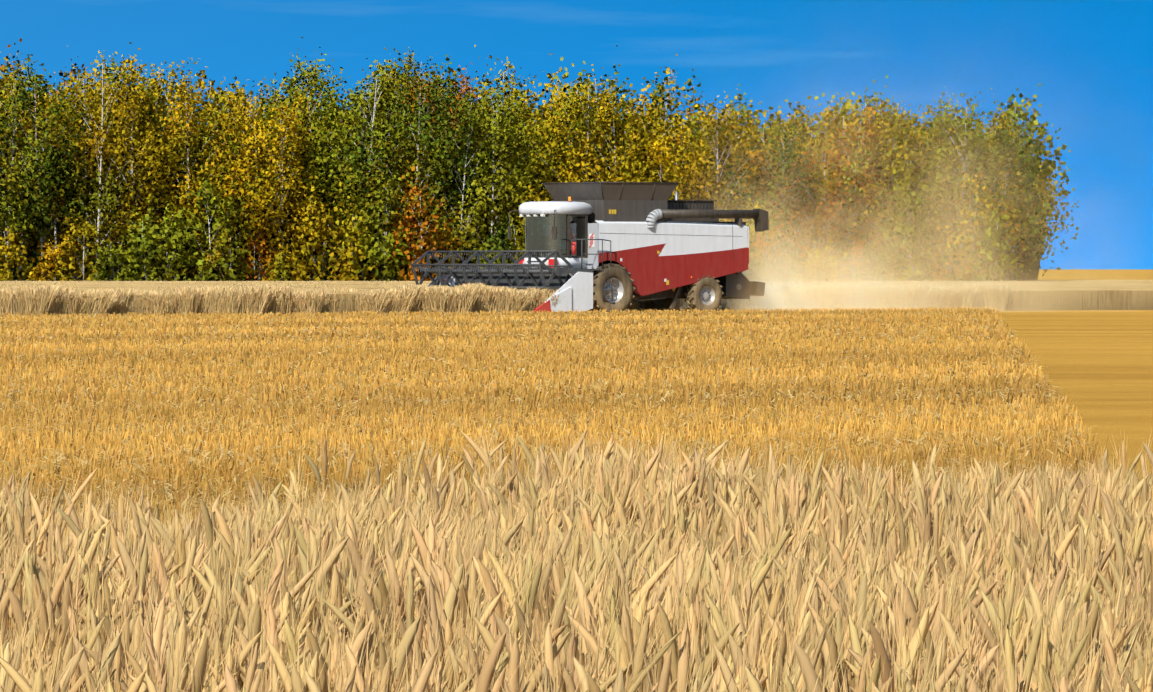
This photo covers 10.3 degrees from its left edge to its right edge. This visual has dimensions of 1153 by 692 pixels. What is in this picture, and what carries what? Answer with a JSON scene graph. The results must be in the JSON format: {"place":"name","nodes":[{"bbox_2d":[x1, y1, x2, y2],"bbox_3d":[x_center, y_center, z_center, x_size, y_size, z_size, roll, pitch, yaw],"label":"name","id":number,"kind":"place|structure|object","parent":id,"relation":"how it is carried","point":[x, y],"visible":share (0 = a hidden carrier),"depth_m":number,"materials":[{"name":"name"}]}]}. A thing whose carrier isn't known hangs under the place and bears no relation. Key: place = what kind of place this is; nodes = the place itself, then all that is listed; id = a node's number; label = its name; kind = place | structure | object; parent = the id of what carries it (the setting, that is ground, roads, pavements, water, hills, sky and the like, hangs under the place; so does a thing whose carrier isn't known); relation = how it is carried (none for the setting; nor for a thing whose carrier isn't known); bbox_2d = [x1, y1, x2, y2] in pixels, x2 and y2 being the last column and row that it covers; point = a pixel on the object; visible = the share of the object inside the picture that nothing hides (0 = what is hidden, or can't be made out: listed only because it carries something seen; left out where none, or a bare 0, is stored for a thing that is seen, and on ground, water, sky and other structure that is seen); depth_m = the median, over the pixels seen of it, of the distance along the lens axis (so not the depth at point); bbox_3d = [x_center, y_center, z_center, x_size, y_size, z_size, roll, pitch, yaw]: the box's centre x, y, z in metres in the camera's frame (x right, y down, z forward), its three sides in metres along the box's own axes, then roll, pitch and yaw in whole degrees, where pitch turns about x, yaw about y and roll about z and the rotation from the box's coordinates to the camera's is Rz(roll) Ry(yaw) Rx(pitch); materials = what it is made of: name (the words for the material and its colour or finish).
{"place":"outdoors","nodes":[
{"label":"outdoors","id":0,"kind":"place"},
{"bbox_2d":[0,269,1152,525],"bbox_3d":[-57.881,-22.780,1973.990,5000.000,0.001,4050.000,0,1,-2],"label":"ground","id":1,"kind":"structure","parent":0,"point":[1096,367],"depth_m":100.03,"materials":[{"name":"yellow soil"}]},
{"bbox_2d":[0,282,1014,316],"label":"standing wheat","id":2,"kind":"object","parent":1,"relation":"on","point":[64,299],"visible":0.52,"depth_m":208.09,"materials":[{"name":"plant"}]},
{"bbox_2d":[0,144,1048,279],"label":"deep wood vegetation","id":3,"kind":"object","parent":1,"relation":"on","point":[35,254],"depth_m":461.81,"materials":[{"name":"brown wood"}]},
{"bbox_2d":[0,37,1078,280],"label":"trees","id":4,"kind":"object","parent":1,"relation":"on","point":[530,139],"depth_m":408.50,"materials":[{"name":"green plant"}]},
{"bbox_2d":[0,306,1122,644],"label":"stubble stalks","id":5,"kind":"object","parent":1,"relation":"on","point":[346,360],"visible":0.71,"depth_m":76.82,"materials":[{"name":"plant"}]},
{"bbox_2d":[0,417,1152,691],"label":"wheat","id":6,"kind":"object","parent":1,"relation":"on","point":[444,609],"visible":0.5,"depth_m":12.58,"materials":[{"name":"plant"}]},
{"bbox_2d":[411,182,768,312],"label":"combine harvester","id":7,"kind":"object","parent":1,"relation":"on","point":[608,246],"visible":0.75,"depth_m":219.23,"materials":[{"name":"metal"}]},
{"bbox_2d":[0,280,1152,315],"bbox_3d":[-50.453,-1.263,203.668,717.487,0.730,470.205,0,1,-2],"label":"wheat field","id":8,"kind":"structure","parent":0,"point":[348,303],"depth_m":262.72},
{"bbox_2d":[675,171,1040,310],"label":"flying chaff","id":9,"kind":"object","parent":8,"relation":"on","point":[845,278],"depth_m":226.27,"materials":[{"name":"plant"}]},
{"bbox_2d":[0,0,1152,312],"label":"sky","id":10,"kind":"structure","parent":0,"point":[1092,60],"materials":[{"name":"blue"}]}
]}

